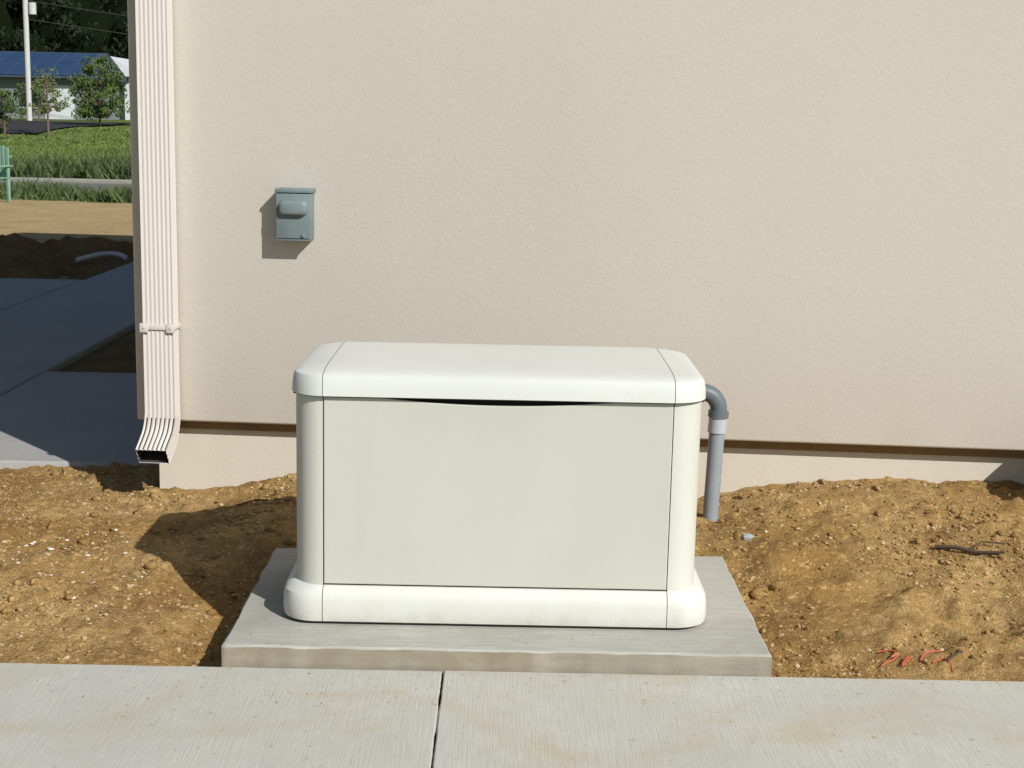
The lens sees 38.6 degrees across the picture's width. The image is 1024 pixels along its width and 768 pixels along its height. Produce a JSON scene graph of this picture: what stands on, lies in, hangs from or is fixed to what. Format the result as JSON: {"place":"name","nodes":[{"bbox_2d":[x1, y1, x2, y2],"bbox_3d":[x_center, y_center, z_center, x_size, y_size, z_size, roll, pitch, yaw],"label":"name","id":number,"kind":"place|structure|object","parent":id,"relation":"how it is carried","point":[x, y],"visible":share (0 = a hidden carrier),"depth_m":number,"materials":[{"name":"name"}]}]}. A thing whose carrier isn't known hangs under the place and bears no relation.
{"place":"outdoors","nodes":[
{"label":"outdoors","id":0,"kind":"place"},
{"bbox_2d":[0,98,15,118],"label":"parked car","id":1,"kind":"object","parent":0,"point":[1,111],"visible":0.43,"depth_m":60.39,"materials":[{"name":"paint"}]},
{"bbox_2d":[0,77,119,119],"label":"walls","id":2,"kind":"structure","parent":0,"point":[7,83],"depth_m":74.46,"materials":[{"name":"grey"}]},
{"bbox_2d":[19,88,40,105],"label":"window","id":3,"kind":"structure","parent":2,"relation":"attached to","point":[24,96],"depth_m":74.49,"materials":[{"name":"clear glass"}]},
{"bbox_2d":[44,85,74,119],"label":"garage door","id":4,"kind":"structure","parent":2,"relation":"attached to","point":[65,113],"depth_m":74.59,"materials":[{"name":"white metal"}]},
{"bbox_2d":[0,51,127,82],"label":"roof","id":5,"kind":"structure","parent":2,"relation":"on","point":[81,71],"depth_m":76.95,"materials":[{"name":"metal"}]},
{"bbox_2d":[0,52,96,75],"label":"solar panels","id":6,"kind":"object","parent":5,"relation":"attached to","point":[64,64],"visible":1,"depth_m":76.02,"materials":[{"name":"blue glass"}]},
{"bbox_2d":[0,120,129,132],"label":"street","id":7,"kind":"structure","parent":0,"point":[18,126],"depth_m":54.13,"materials":[{"name":"grey asphalt"}]},
{"bbox_2d":[0,118,131,202],"bbox_3d":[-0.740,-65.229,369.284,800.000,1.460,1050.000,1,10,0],"label":"terrain","id":8,"kind":"structure","parent":0,"point":[106,126],"depth_m":46.52,"materials":[{"name":"green plant"}]},
{"bbox_2d":[0,88,25,140],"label":"sapling tree","id":9,"kind":"object","parent":8,"relation":"on","point":[4,106],"visible":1,"depth_m":45.66,"materials":[{"name":"green plant"}]},
{"bbox_2d":[8,78,68,119],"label":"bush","id":10,"kind":"object","parent":8,"relation":"on","point":[16,93],"visible":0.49,"depth_m":66.52,"materials":[{"name":"green plant"}]},
{"bbox_2d":[28,66,71,136],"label":"sapling tree","id":11,"kind":"object","parent":8,"relation":"on","point":[46,99],"visible":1,"depth_m":47.10,"materials":[{"name":"green plant"}]},
{"bbox_2d":[0,0,128,58],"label":"distant trees","id":12,"kind":"object","parent":8,"relation":"on","point":[46,37],"visible":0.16,"depth_m":89.98,"materials":[{"name":"green plant"}]},
{"bbox_2d":[0,174,131,202],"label":"weeds","id":13,"kind":"object","parent":8,"relation":"on","point":[30,190],"visible":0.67,"depth_m":26.04,"materials":[{"name":"green plant"}]},
{"bbox_2d":[1,149,131,179],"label":"tall weeds","id":14,"kind":"object","parent":8,"relation":"on","point":[109,167],"visible":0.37,"depth_m":33.16,"materials":[{"name":"green plant"}]},
{"bbox_2d":[22,0,127,120],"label":"utility pole","id":15,"kind":"object","parent":8,"relation":"on","point":[29,7],"visible":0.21,"depth_m":64.18,"materials":[{"name":"grey metal"}]},
{"bbox_2d":[71,86,122,120],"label":"sapling tree","id":16,"kind":"object","parent":8,"relation":"on","point":[75,101],"visible":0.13,"depth_m":68.52,"materials":[{"name":"green plant"}]},
{"bbox_2d":[67,55,127,126],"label":"sapling tree","id":17,"kind":"object","parent":8,"relation":"on","point":[89,109],"visible":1,"depth_m":55.69,"materials":[{"name":"green plant"}]},
{"bbox_2d":[159,428,1023,498],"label":"foundation","id":18,"kind":"object","parent":8,"relation":"on","point":[205,458],"depth_m":5.73,"materials":[{"name":"paint"}]},
{"bbox_2d":[127,0,1023,450],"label":"wall","id":19,"kind":"structure","parent":18,"relation":"on","point":[789,220],"depth_m":5.52,"materials":[{"name":"beige paint"}]},
{"bbox_2d":[135,0,180,463],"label":"downspout","id":20,"kind":"object","parent":19,"relation":"attached to","point":[160,325],"visible":1,"depth_m":5.58,"materials":[{"name":"paint"}]},
{"bbox_2d":[275,187,315,240],"bbox_3d":[-0.826,-0.645,5.561,0.142,0.198,0.100,2,10,4],"label":"electrical disconnect box","id":21,"kind":"object","parent":19,"relation":"attached to","point":[294,214],"visible":1,"depth_m":5.54,"materials":[{"name":"grey paint"}]},
{"bbox_2d":[180,421,1023,457],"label":"drip flashing","id":22,"kind":"object","parent":18,"relation":"on","point":[727,443],"depth_m":5.68,"materials":[{"name":"metal"}]},
{"bbox_2d":[0,182,131,189],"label":"road","id":23,"kind":"structure","parent":0,"point":[96,186],"depth_m":31.59,"materials":[{"name":"grey asphalt"}]},
{"bbox_2d":[0,177,131,190],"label":"road kerb","id":24,"kind":"structure","parent":23,"relation":"on","point":[97,181],"depth_m":32.35,"materials":[{"name":"concrete"}]},
{"bbox_2d":[0,199,132,278],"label":"bare ground","id":25,"kind":"structure","parent":0,"point":[40,221],"depth_m":21.36,"materials":[{"name":"light brown soil"}]},
{"bbox_2d":[0,146,12,201],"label":"lawn chair","id":26,"kind":"object","parent":25,"relation":"on","point":[4,157],"visible":1,"depth_m":25.16,"materials":[{"name":"green plastic"}]},
{"bbox_2d":[58,329,135,372],"bbox_3d":[-1.891,-0.851,13.011,1.670,0.089,9.080,1,10,0],"label":"dark soil bed","id":27,"kind":"object","parent":25,"relation":"on","point":[117,355],"visible":0.02,"depth_m":9.05,"materials":[{"name":"brown soil"}]},
{"bbox_2d":[0,233,133,279],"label":"disturbed soil","id":28,"kind":"structure","parent":0,"point":[23,257],"depth_m":14.82,"materials":[{"name":"brown soil"}]},
{"bbox_2d":[75,251,126,261],"bbox_3d":[-4.057,-1.260,14.474,0.504,0.097,0.223,0,10,-8],"label":"drain hose","id":29,"kind":"object","parent":28,"relation":"on","point":[99,254],"visible":1,"depth_m":14.47,"materials":[{"name":"grey plastic"}]},
{"bbox_2d":[0,262,134,372],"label":"driveway","id":30,"kind":"structure","parent":0,"point":[53,325],"depth_m":10.77,"materials":[{"name":"concrete"}]},
{"bbox_2d":[0,370,158,468],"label":"patio","id":31,"kind":"structure","parent":0,"point":[74,419],"depth_m":7.19,"materials":[{"name":"concrete"}]},
{"bbox_2d":[110,56,129,119],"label":"white garage","id":32,"kind":"structure","parent":0,"point":[122,64],"depth_m":82.35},
{"bbox_2d":[119,86,124,119],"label":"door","id":33,"kind":"structure","parent":32,"relation":"in","point":[121,93],"depth_m":82.42,"materials":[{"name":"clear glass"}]},
{"bbox_2d":[123,101,129,112],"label":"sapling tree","id":34,"kind":"object","parent":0,"point":[127,107],"visible":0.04,"depth_m":58.81,"materials":[{"name":"green plant"}]},
{"bbox_2d":[0,663,1023,767],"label":"sidewalk","id":35,"kind":"structure","parent":0,"point":[208,720],"depth_m":3.69,"materials":[{"name":"concrete"}]},
{"bbox_2d":[2,666,1001,710],"bbox_3d":[-0.043,0.811,3.884,2.994,0.006,0.262,1,10,0],"label":"loose grit","id":36,"kind":"object","parent":35,"relation":"on","point":[431,687],"visible":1,"depth_m":3.87,"materials":[{"name":"gravel"}]},
{"bbox_2d":[0,462,1023,681],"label":"soil yard","id":37,"kind":"structure","parent":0,"point":[858,609],"depth_m":4.88,"materials":[{"name":"brown soil"}]},
{"bbox_2d":[0,528,157,606],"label":"chalk chips","id":38,"kind":"object","parent":37,"relation":"on","point":[52,549],"visible":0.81,"depth_m":4.95,"materials":[{"name":"white stone"}]},
{"bbox_2d":[236,499,267,505],"bbox_3d":[-0.977,0.444,5.519,0.125,0.034,0.037,3,10,9],"label":"twig","id":39,"kind":"object","parent":37,"relation":"on","point":[253,500],"visible":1,"depth_m":5.52,"materials":[{"name":"brown wood"}]},
{"bbox_2d":[221,548,771,681],"bbox_3d":[-0.044,0.707,4.478,1.520,0.122,0.938,1,10,0],"label":"concrete pad","id":40,"kind":"object","parent":37,"relation":"on","point":[279,638],"visible":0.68,"depth_m":4.05,"materials":[{"name":"grey concrete"}]},
{"bbox_2d":[283,342,705,628],"bbox_3d":[-0.043,0.278,4.435,1.233,0.736,0.653,1,10,0],"label":"standby generator","id":41,"kind":"object","parent":40,"relation":"on","point":[495,484],"visible":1,"depth_m":4.15,"materials":[{"name":"plastic"}]},
{"bbox_2d":[324,397,673,589],"bbox_3d":[-0.042,0.312,4.143,0.980,0.544,0.014,1,10,0],"label":"panel","id":42,"kind":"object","parent":41,"relation":"in","point":[416,492],"depth_m":4.14,"materials":[{"name":"paint"}]},
{"bbox_2d":[702,384,728,520],"bbox_3d":[0.471,0.405,5.169,0.338,0.753,0.810,6,11,27],"label":"conduit pipe","id":43,"kind":"object","parent":41,"relation":"attached to","point":[718,412],"visible":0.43,"depth_m":5.39,"materials":[{"name":"grey plastic"}]},
{"bbox_2d":[249,550,751,651],"bbox_3d":[-0.041,0.647,4.471,1.475,0.005,0.907,1,10,0],"label":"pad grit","id":44,"kind":"object","parent":40,"relation":"on","point":[572,638],"visible":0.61,"depth_m":4.14,"materials":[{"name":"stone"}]},
{"bbox_2d":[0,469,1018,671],"bbox_3d":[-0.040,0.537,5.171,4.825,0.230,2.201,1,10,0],"label":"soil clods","id":45,"kind":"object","parent":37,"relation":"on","point":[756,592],"visible":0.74,"depth_m":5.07,"materials":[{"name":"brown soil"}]},
{"bbox_2d":[0,466,1023,678],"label":"soil pebbles","id":46,"kind":"object","parent":37,"relation":"on","point":[83,637],"visible":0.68,"depth_m":4.97,"materials":[{"name":"stone"}]},
{"bbox_2d":[195,480,1011,642],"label":"dry leaves","id":47,"kind":"object","parent":37,"relation":"on","point":[745,495],"visible":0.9,"depth_m":5.46,"materials":[{"name":"brown plant"}]},
{"bbox_2d":[742,533,754,540],"bbox_3d":[0.837,0.543,5.180,0.051,0.030,0.037,1,10,0],"label":"field stone","id":48,"kind":"object","parent":37,"relation":"on","point":[747,536],"visible":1,"depth_m":5.17,"materials":[{"name":"white stone"}]},
{"bbox_2d":[877,649,952,670],"bbox_3d":[1.152,0.785,4.180,0.203,0.032,0.118,3,10,10],"label":"utility marker wire","id":49,"kind":"object","parent":37,"relation":"on","point":[907,659],"visible":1,"depth_m":4.18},
{"bbox_2d":[946,650,962,661],"bbox_3d":[1.259,0.774,4.168,0.014,0.013,0.086,11,14,44],"label":"twig","id":50,"kind":"object","parent":37,"relation":"on","point":[953,655],"visible":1,"depth_m":4.17,"materials":[{"name":"brown wood"}]},
{"bbox_2d":[935,545,1004,554],"bbox_3d":[1.562,0.566,4.989,0.230,0.027,0.019,7,12,28],"label":"dead branch","id":51,"kind":"object","parent":37,"relation":"on","point":[971,551],"visible":1,"depth_m":4.99,"materials":[{"name":"brown wood"}]},
{"bbox_2d":[970,540,1005,548],"bbox_3d":[1.628,0.555,5.031,0.148,0.029,0.028,-2,11,-16],"label":"twig","id":52,"kind":"object","parent":37,"relation":"on","point":[987,542],"visible":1,"depth_m":5.04,"materials":[{"name":"brown wood"}]}
]}

